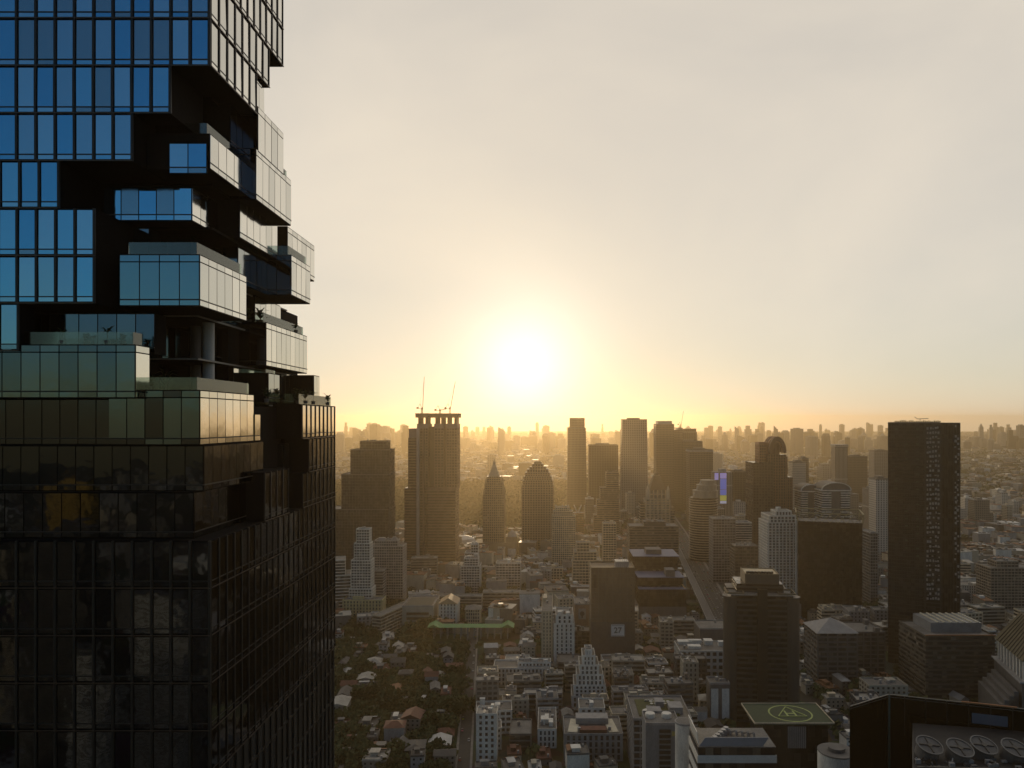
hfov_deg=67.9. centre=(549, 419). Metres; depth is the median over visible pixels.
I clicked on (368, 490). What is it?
office tower
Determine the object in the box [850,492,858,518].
office block
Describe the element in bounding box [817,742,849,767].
round tower
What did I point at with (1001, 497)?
apartment block
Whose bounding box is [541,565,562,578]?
office block
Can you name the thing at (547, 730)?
apartment building
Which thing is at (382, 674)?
tree
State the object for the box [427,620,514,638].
covered walk
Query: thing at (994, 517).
apartment block
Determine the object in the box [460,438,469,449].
skyline tower
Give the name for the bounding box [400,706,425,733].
house
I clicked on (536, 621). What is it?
house
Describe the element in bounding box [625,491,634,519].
apartment block
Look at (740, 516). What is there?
apartment block
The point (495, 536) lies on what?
hotel tower
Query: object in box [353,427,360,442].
skyline tower
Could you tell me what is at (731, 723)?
street woods
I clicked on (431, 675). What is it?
house
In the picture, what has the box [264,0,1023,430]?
sky
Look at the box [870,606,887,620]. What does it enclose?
apartment block
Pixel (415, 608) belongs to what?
school building
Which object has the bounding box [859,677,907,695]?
apartment block
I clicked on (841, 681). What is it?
house
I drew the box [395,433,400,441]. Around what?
skyline tower
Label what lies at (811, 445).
skyline tower
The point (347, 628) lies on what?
tree
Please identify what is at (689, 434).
office tower
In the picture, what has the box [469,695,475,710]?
tree
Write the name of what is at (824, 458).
skyline tower
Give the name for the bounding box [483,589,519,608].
school building
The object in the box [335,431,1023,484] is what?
distant sprawl
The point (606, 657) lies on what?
office block
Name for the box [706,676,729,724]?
apartment building
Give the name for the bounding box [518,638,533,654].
house
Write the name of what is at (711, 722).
house
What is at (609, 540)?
apartment building
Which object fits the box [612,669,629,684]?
apartment block
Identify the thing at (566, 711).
house
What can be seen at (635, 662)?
office block
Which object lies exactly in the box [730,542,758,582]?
office building
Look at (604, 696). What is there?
apartment block
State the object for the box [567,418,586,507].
office tower
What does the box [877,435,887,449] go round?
skyline tower
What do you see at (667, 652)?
house
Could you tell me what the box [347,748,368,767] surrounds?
tree
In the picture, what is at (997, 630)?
house
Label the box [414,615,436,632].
tree
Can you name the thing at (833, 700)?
house
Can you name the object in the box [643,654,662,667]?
office block
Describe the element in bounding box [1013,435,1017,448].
skyline tower
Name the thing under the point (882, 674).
house
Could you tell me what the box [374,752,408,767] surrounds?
tree
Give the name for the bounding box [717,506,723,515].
apartment block
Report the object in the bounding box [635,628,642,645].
apartment block
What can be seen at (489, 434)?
skyline tower
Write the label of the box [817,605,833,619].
apartment block
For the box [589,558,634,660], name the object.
concrete tower
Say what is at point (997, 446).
skyline tower
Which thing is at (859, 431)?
skyline tower
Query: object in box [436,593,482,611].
school building
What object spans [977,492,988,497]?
apartment block
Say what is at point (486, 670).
office block
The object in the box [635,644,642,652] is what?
house
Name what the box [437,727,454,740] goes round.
house
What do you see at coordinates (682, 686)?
apartment block
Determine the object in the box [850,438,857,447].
skyline tower
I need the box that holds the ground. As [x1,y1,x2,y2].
[335,431,1023,767]
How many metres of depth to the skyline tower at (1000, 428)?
8366.89 m
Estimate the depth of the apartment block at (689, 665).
605.38 m
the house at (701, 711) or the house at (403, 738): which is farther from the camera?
the house at (701, 711)
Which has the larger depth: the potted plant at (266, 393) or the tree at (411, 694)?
the tree at (411, 694)
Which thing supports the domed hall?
on the ground
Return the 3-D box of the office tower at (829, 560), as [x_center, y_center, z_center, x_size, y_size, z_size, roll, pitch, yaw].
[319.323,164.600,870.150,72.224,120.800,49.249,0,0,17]
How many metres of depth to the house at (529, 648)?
710.75 m
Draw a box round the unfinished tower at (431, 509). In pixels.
[404,413,460,562]
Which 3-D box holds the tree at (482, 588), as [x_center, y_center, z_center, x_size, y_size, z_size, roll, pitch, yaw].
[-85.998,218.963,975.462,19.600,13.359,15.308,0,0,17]
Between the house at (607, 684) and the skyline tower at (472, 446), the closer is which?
the house at (607, 684)
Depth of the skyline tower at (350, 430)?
10752.00 m
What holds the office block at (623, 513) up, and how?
on the ground
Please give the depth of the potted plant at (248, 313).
83.04 m
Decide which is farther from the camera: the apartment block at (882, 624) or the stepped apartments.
the apartment block at (882, 624)
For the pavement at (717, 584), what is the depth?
1172.32 m
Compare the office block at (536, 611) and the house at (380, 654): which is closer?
the house at (380, 654)
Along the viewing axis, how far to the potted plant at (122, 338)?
64.81 m
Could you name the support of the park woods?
on the ground
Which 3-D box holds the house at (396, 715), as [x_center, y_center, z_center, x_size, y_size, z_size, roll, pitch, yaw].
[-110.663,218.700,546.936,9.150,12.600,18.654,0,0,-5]
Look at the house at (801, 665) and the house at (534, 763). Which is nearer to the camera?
the house at (534, 763)
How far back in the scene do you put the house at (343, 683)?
617.59 m
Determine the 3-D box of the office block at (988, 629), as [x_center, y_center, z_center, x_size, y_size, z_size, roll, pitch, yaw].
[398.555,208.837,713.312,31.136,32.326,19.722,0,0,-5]
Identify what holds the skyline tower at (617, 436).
on the ground
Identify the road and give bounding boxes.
[675,519,722,619]
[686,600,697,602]
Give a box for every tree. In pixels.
[334,672,351,679]
[334,706,354,721]
[334,748,354,764]
[340,626,354,631]
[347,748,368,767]
[350,682,374,700]
[353,662,373,671]
[371,668,395,677]
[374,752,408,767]
[384,691,410,711]
[384,738,410,756]
[386,596,400,603]
[390,633,409,646]
[395,634,414,642]
[402,652,419,662]
[402,691,417,697]
[404,728,425,738]
[410,677,431,685]
[411,731,435,742]
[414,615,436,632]
[416,640,441,652]
[418,697,439,709]
[420,710,443,724]
[426,737,450,754]
[438,694,470,713]
[438,694,472,712]
[440,676,462,685]
[441,660,470,676]
[451,642,470,657]
[454,675,472,693]
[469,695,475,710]
[477,586,487,592]
[542,672,568,684]
[686,604,699,614]
[700,686,705,693]
[817,688,830,698]
[868,597,881,605]
[908,692,927,697]
[969,697,977,702]
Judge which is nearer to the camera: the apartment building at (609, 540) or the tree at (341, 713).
the tree at (341, 713)
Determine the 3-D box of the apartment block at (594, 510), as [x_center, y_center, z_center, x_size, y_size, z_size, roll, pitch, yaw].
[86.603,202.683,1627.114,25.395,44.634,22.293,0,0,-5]
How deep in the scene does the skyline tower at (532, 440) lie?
5973.43 m
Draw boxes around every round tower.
[675,717,692,767]
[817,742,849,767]
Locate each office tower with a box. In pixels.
[335,439,395,569]
[521,461,553,549]
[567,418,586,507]
[588,443,617,504]
[619,418,647,515]
[654,421,673,506]
[674,428,682,510]
[683,429,696,440]
[683,440,702,509]
[685,448,713,522]
[711,463,731,515]
[722,567,799,721]
[730,469,744,500]
[741,703,834,767]
[788,460,805,507]
[795,507,863,618]
[798,456,808,482]
[830,444,848,484]
[848,455,867,502]
[850,694,1023,767]
[862,486,868,528]
[869,449,887,477]
[869,476,887,559]
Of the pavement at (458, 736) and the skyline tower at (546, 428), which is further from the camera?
the skyline tower at (546, 428)
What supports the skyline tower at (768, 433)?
on the ground
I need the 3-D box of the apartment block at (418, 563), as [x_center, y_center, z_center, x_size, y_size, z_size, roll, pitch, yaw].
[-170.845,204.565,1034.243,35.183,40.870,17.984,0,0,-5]
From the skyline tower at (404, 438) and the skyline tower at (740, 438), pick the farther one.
the skyline tower at (740, 438)
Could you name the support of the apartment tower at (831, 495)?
on the ground
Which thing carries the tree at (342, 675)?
on the ground
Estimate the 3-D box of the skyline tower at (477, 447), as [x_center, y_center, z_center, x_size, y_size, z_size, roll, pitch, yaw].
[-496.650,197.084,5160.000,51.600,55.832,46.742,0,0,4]
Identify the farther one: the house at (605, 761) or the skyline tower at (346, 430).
the skyline tower at (346, 430)
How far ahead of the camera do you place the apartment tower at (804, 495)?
1121.50 m
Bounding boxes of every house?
[334,695,351,712]
[335,628,343,638]
[335,717,349,723]
[337,656,349,667]
[337,685,351,695]
[340,680,357,686]
[353,651,362,656]
[354,642,367,651]
[357,671,376,681]
[357,680,378,686]
[358,716,380,728]
[362,748,390,767]
[367,657,382,662]
[367,727,379,741]
[373,663,389,669]
[373,741,393,747]
[375,651,384,659]
[379,637,389,651]
[382,631,394,639]
[383,720,406,740]
[384,653,397,661]
[390,657,405,668]
[390,712,403,719]
[391,683,401,689]
[392,640,404,647]
[394,646,406,653]
[397,735,408,744]
[398,669,413,676]
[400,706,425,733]
[404,642,416,651]
[404,739,426,754]
[408,647,418,651]
[410,746,425,767]
[422,666,432,670]
[424,671,438,684]
[428,732,451,745]
[430,680,440,692]
[433,748,456,767]
[435,709,449,713]
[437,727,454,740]
[440,646,450,656]
[440,685,451,695]
[443,651,453,662]
[445,662,463,666]
[475,759,496,767]
[484,643,500,655]
[501,756,523,767]
[503,647,519,655]
[504,641,515,646]
[507,744,521,758]
[516,712,526,717]
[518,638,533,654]
[520,633,531,638]
[522,630,533,638]
[522,642,536,657]
[523,626,535,638]
[527,614,531,623]
[528,759,541,767]
[532,616,540,629]
[536,629,540,638]
[536,746,551,765]
[549,760,561,767]
[561,707,573,730]
[564,743,592,767]
[572,708,577,715]
[593,755,617,767]
[604,678,610,691]
[634,675,638,684]
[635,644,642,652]
[641,613,650,622]
[641,619,649,630]
[643,623,657,640]
[643,645,660,655]
[647,638,659,645]
[649,633,658,641]
[651,613,659,626]
[659,646,673,653]
[662,647,673,662]
[676,635,686,640]
[683,633,693,638]
[689,611,699,619]
[693,706,707,723]
[697,694,705,706]
[699,678,705,693]
[703,717,723,727]
[800,660,803,669]
[800,673,812,685]
[800,679,815,694]
[807,609,816,620]
[815,679,838,692]
[820,704,832,709]
[821,692,844,707]
[823,709,842,728]
[832,673,849,696]
[839,729,849,746]
[841,716,849,727]
[841,724,849,730]
[844,702,848,714]
[858,668,872,677]
[874,672,890,676]
[908,686,916,693]
[948,690,968,701]
[989,627,1000,633]
[1000,623,1007,629]
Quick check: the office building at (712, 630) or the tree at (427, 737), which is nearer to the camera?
the tree at (427, 737)
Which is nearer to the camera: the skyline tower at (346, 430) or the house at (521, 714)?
the house at (521, 714)
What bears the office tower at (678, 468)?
on the ground
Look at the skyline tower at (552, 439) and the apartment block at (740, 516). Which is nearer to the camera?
the apartment block at (740, 516)
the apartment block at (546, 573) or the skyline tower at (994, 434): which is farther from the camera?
the skyline tower at (994, 434)
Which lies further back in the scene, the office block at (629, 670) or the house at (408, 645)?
the house at (408, 645)
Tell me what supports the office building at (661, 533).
on the ground
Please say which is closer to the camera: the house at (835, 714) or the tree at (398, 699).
the house at (835, 714)
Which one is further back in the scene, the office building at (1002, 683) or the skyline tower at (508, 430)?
the skyline tower at (508, 430)
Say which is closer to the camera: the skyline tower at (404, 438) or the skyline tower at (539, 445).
the skyline tower at (404, 438)
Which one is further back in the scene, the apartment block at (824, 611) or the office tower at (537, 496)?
the office tower at (537, 496)
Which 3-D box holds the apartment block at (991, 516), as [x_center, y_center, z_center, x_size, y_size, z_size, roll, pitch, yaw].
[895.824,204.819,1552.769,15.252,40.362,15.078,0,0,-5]
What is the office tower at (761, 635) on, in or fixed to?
on the ground
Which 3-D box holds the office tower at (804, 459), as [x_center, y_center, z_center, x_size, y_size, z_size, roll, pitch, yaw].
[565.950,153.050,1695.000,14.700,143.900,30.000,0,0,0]
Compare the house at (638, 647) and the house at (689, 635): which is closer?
the house at (638, 647)
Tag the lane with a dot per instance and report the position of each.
(464, 744)
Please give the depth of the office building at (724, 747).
346.75 m
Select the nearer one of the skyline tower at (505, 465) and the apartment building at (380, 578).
the apartment building at (380, 578)
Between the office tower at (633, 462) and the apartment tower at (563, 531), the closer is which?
the apartment tower at (563, 531)
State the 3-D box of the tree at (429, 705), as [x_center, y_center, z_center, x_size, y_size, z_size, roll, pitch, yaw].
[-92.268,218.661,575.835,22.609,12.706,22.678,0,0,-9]
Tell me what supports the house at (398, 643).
on the ground
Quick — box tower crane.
[416,383,423,412]
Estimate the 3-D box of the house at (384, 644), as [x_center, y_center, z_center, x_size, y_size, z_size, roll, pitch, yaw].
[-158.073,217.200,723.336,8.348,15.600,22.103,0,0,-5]
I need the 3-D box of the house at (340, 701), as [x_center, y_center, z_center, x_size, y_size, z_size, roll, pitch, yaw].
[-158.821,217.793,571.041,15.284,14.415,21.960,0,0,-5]
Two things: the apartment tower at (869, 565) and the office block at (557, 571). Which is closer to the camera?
the apartment tower at (869, 565)
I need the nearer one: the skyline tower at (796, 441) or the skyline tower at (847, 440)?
the skyline tower at (847, 440)
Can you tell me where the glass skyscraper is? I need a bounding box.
[0,0,335,767]
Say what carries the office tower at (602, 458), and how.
on the ground
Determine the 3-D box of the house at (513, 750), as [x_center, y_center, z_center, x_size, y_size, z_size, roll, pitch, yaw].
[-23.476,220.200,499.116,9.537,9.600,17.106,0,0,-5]
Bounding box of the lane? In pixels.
[457,628,476,767]
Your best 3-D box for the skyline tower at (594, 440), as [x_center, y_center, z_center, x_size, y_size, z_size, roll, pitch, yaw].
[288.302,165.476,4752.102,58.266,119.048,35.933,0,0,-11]
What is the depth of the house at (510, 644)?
724.80 m
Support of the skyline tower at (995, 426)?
on the ground
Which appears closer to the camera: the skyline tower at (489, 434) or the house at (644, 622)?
the house at (644, 622)
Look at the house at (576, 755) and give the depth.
481.77 m
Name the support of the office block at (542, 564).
on the ground
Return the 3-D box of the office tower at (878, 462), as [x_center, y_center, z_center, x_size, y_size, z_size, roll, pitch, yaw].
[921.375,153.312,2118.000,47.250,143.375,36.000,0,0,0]
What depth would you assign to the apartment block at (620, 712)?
535.69 m
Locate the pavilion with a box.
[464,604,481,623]
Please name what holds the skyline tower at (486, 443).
on the ground
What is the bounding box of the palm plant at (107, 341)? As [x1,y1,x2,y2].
[102,325,114,343]
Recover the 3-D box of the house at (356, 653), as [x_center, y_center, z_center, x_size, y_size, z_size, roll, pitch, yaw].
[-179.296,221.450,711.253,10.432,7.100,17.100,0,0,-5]
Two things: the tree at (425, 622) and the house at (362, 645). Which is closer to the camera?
the house at (362, 645)
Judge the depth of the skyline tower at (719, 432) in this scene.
7115.89 m
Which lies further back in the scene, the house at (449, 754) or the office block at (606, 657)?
the office block at (606, 657)
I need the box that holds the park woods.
[335,478,592,534]
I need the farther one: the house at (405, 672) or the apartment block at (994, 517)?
the apartment block at (994, 517)
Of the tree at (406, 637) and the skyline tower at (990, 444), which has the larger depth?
the skyline tower at (990, 444)
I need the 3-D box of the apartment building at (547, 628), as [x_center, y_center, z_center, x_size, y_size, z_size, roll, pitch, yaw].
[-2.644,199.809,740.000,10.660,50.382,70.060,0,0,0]
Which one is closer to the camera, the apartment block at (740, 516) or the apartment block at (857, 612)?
the apartment block at (857, 612)
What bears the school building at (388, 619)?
on the ground
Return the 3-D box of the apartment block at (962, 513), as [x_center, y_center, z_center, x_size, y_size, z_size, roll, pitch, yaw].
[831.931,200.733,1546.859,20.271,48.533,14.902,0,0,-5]
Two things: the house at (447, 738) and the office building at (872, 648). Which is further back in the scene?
the office building at (872, 648)
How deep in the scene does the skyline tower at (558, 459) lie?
3395.12 m
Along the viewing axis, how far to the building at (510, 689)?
590.40 m
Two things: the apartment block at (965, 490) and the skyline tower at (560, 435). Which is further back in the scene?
the skyline tower at (560, 435)
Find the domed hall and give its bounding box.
[459,535,475,546]
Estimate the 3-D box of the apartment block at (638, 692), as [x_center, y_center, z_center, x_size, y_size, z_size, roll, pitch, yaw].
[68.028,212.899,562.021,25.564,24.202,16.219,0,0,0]
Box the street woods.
[334,503,1021,757]
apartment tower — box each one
[349,526,375,597]
[373,536,406,605]
[552,505,575,565]
[554,607,574,666]
[689,479,717,561]
[759,507,797,595]
[793,483,815,518]
[814,480,851,517]
[862,528,877,604]
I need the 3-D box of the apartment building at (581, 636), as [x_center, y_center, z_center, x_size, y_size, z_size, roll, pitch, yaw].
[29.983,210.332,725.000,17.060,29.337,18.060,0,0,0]
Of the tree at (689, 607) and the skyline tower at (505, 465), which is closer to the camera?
the tree at (689, 607)
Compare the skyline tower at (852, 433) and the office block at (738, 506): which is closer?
the office block at (738, 506)
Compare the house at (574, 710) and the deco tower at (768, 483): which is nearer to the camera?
the house at (574, 710)
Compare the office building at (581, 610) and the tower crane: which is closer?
the office building at (581, 610)
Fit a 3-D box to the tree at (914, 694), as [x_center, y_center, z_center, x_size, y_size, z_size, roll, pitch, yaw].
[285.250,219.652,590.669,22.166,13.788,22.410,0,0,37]
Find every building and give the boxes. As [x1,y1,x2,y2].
[334,556,350,607]
[342,596,385,617]
[372,598,410,632]
[374,567,385,595]
[402,596,439,628]
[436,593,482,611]
[439,593,459,622]
[461,553,481,592]
[465,541,478,555]
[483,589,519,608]
[494,657,550,686]
[496,558,520,589]
[499,682,516,699]
[509,718,531,752]
[538,707,556,747]
[541,594,552,660]
[555,505,583,534]
[557,653,578,672]
[563,713,622,760]
[572,539,600,584]
[574,596,588,625]
[575,625,588,649]
[602,520,615,560]
[627,518,678,563]
[627,695,691,767]
[642,711,677,767]
[674,638,722,675]
[688,715,776,767]
[694,620,722,640]
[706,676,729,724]
[709,516,735,582]
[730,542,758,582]
[736,520,751,541]
[803,617,858,685]
[841,618,885,676]
[899,612,995,700]
[960,580,975,603]
[976,557,1023,609]
[978,612,1023,707]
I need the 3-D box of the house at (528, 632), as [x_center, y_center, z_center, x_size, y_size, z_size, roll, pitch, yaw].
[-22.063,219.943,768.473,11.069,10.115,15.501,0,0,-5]
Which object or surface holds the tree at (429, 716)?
on the ground
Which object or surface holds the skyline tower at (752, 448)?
on the ground
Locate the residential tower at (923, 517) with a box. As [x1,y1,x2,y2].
[888,417,959,662]
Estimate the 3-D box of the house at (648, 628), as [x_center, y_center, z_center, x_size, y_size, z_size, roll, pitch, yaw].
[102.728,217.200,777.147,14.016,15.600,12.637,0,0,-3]
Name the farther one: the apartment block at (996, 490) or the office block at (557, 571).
the apartment block at (996, 490)
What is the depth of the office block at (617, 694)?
578.94 m
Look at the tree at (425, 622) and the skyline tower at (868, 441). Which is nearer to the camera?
the tree at (425, 622)
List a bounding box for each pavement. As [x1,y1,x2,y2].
[455,636,468,767]
[470,628,477,767]
[675,517,723,593]
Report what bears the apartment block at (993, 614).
on the ground
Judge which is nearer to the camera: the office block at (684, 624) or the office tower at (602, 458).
the office block at (684, 624)
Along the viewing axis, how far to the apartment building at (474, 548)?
1084.35 m
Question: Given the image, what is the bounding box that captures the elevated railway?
[679,547,749,719]
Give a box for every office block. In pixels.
[357,611,378,628]
[407,560,410,570]
[476,697,511,733]
[476,703,497,760]
[477,666,497,674]
[502,693,528,717]
[505,653,529,658]
[532,605,555,617]
[539,561,548,568]
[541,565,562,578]
[554,593,574,613]
[578,697,604,712]
[585,496,593,523]
[598,660,609,681]
[601,653,629,674]
[611,653,644,675]
[611,666,633,684]
[611,684,648,705]
[619,520,621,532]
[620,509,626,523]
[636,505,638,517]
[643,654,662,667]
[658,615,694,639]
[659,617,673,645]
[732,500,744,516]
[831,614,852,620]
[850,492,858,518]
[878,600,887,605]
[960,493,971,497]
[960,607,982,624]
[968,498,989,520]
[981,625,995,654]
[1001,503,1012,519]
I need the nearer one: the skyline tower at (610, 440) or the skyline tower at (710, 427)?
the skyline tower at (610, 440)
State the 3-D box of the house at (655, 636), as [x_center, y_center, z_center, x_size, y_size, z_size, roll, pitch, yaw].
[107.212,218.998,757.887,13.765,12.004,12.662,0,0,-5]
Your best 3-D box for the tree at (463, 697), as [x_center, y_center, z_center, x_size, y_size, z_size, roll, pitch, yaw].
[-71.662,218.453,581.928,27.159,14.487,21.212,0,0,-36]
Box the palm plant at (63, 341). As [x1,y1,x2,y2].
[56,328,67,343]
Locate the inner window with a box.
[972,713,1007,726]
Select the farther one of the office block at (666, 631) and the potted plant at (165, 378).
the office block at (666, 631)
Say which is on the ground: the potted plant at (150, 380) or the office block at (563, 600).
the office block at (563, 600)
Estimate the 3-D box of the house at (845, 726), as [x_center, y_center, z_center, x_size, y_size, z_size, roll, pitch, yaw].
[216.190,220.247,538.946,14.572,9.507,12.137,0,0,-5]
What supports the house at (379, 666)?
on the ground
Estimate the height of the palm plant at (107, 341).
1.694 m
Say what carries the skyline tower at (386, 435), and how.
on the ground
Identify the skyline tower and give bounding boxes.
[336,432,344,451]
[344,422,347,436]
[345,437,352,447]
[349,427,352,434]
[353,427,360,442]
[359,436,367,447]
[363,429,368,438]
[366,424,369,439]
[370,423,379,439]
[381,426,389,439]
[382,432,390,439]
[390,428,394,443]
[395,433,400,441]
[401,426,408,453]
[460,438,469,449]
[463,426,467,437]
[470,442,474,450]
[475,427,478,435]
[475,445,480,450]
[482,441,488,446]
[483,427,485,436]
[487,427,491,441]
[487,454,496,472]
[489,442,496,448]
[498,427,504,453]
[502,462,513,469]
[505,440,515,449]
[507,426,510,439]
[511,444,519,450]
[513,435,519,445]
[519,462,531,478]
[520,436,528,446]
[529,436,536,447]
[536,422,538,437]
[537,440,541,449]
[539,457,548,464]
[542,433,549,453]
[543,425,549,433]
[548,432,555,448]
[553,454,563,467]
[556,433,564,447]
[558,438,566,449]
[590,433,599,443]
[591,437,600,443]
[608,431,613,436]
[608,437,613,443]
[614,431,620,448]
[649,429,653,457]
[700,435,704,447]
[704,427,708,438]
[704,438,712,448]
[708,425,712,438]
[713,439,717,447]
[713,452,722,470]
[718,426,721,442]
[722,432,727,450]
[735,427,738,448]
[737,435,744,450]
[740,439,748,452]
[744,426,751,440]
[748,434,757,447]
[750,442,754,455]
[756,432,762,441]
[760,422,764,439]
[766,430,770,437]
[772,432,782,438]
[774,426,777,435]
[781,430,789,450]
[790,428,802,455]
[803,432,811,446]
[805,436,817,458]
[807,429,814,435]
[817,463,830,479]
[818,456,830,461]
[819,424,821,437]
[821,433,829,456]
[835,431,841,443]
[839,424,844,438]
[845,437,849,454]
[849,430,855,438]
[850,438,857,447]
[857,428,861,438]
[858,435,862,451]
[864,437,872,449]
[866,422,870,436]
[877,425,882,435]
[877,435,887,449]
[961,441,971,450]
[969,436,983,445]
[978,424,983,436]
[979,438,987,446]
[987,427,995,441]
[987,439,993,450]
[989,425,992,438]
[993,423,997,437]
[994,444,1002,449]
[998,426,1003,432]
[998,432,1006,445]
[1007,429,1012,449]
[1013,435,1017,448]
[1016,424,1023,437]
[1016,438,1023,449]
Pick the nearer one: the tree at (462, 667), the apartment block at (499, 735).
the apartment block at (499, 735)
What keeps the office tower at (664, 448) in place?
on the ground
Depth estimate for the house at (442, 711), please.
562.49 m
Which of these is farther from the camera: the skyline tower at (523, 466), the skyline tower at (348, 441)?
the skyline tower at (348, 441)
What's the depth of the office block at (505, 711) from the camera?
548.06 m
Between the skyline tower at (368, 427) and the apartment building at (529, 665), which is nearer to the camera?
the apartment building at (529, 665)
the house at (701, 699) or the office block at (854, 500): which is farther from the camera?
the office block at (854, 500)
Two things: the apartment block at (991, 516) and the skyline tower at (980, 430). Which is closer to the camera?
the apartment block at (991, 516)
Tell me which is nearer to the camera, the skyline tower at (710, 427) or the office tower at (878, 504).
the office tower at (878, 504)
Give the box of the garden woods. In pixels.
[334,630,467,767]
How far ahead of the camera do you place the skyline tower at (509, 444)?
5608.22 m
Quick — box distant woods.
[335,444,1023,499]
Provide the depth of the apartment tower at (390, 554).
915.35 m
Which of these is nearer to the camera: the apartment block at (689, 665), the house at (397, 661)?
the apartment block at (689, 665)
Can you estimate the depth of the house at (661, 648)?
720.65 m
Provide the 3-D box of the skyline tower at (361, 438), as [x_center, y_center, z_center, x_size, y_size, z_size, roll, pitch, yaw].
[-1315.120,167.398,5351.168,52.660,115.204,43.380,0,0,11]
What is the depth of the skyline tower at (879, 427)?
9206.32 m
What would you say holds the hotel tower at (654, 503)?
on the ground
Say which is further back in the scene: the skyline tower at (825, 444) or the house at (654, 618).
the skyline tower at (825, 444)
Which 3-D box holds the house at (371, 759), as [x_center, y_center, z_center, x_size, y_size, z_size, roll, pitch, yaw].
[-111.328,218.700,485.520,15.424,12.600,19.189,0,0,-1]
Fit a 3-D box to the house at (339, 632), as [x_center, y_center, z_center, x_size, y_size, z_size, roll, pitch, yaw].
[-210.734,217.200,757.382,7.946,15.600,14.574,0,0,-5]
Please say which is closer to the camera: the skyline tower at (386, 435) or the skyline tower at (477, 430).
the skyline tower at (386, 435)
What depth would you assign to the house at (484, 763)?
484.57 m
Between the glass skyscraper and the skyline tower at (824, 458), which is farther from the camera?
the skyline tower at (824, 458)
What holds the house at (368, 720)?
on the ground
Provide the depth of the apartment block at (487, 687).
565.55 m
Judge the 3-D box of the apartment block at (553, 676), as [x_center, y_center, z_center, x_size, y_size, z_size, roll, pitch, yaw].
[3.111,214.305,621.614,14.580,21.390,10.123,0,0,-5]
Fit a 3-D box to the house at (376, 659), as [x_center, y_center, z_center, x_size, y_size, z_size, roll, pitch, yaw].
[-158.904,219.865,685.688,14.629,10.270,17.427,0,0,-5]
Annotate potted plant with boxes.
[82,333,91,343]
[118,334,126,343]
[149,376,155,389]
[155,368,172,389]
[246,308,254,321]
[254,307,268,321]
[262,388,272,401]
[293,388,302,403]
[302,389,309,403]
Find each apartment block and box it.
[411,554,437,574]
[476,674,498,700]
[485,653,499,665]
[498,719,501,749]
[506,672,540,693]
[524,685,561,710]
[529,567,551,580]
[536,689,558,722]
[544,668,562,696]
[564,661,577,690]
[582,693,608,708]
[584,505,595,518]
[609,705,626,738]
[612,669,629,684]
[623,689,658,705]
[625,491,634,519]
[635,606,637,627]
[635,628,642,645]
[639,674,664,690]
[645,657,667,666]
[645,665,672,675]
[663,672,693,706]
[674,653,706,678]
[680,656,698,701]
[687,706,697,726]
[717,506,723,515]
[733,513,744,519]
[800,634,803,659]
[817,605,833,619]
[818,603,841,614]
[842,605,869,620]
[849,689,879,718]
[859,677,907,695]
[869,620,887,650]
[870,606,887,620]
[878,566,883,579]
[960,488,971,494]
[960,496,973,517]
[960,508,964,518]
[960,560,970,574]
[960,599,971,607]
[968,603,1004,625]
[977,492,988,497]
[990,512,993,521]
[992,488,1005,495]
[993,514,996,521]
[995,491,1007,504]
[1004,610,1013,622]
[1008,499,1018,513]
[1013,608,1023,615]
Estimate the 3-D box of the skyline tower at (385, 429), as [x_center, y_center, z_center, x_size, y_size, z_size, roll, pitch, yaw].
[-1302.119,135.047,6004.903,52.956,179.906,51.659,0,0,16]
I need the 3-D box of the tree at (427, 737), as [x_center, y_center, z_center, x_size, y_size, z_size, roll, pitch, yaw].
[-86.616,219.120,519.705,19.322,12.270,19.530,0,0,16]
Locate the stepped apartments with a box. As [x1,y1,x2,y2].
[571,645,606,707]
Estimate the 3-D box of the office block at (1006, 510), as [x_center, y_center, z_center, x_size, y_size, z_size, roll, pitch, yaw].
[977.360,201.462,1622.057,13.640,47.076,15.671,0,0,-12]
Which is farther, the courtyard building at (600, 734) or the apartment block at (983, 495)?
the apartment block at (983, 495)
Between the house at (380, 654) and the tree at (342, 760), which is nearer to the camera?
the tree at (342, 760)
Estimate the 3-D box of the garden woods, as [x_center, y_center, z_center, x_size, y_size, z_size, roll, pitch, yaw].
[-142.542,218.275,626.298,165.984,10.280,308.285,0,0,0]
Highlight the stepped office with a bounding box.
[590,470,618,534]
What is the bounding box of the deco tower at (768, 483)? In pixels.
[745,436,792,545]
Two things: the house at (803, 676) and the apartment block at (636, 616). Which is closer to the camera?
the house at (803, 676)
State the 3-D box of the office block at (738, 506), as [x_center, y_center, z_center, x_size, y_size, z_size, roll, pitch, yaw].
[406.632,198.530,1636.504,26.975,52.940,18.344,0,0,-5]
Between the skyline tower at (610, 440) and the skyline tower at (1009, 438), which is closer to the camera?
the skyline tower at (1009, 438)
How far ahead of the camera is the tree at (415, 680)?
623.88 m
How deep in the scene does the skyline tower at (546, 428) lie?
7351.52 m
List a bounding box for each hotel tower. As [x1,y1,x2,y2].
[476,458,517,554]
[639,468,674,522]
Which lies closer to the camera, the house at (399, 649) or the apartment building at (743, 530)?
the house at (399, 649)
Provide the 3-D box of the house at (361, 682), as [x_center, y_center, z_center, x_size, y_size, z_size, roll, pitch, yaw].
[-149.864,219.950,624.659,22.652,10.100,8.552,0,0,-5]
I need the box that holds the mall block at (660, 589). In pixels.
[629,547,685,618]
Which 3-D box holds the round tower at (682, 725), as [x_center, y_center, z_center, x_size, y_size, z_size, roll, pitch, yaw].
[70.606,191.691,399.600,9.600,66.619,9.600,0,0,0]

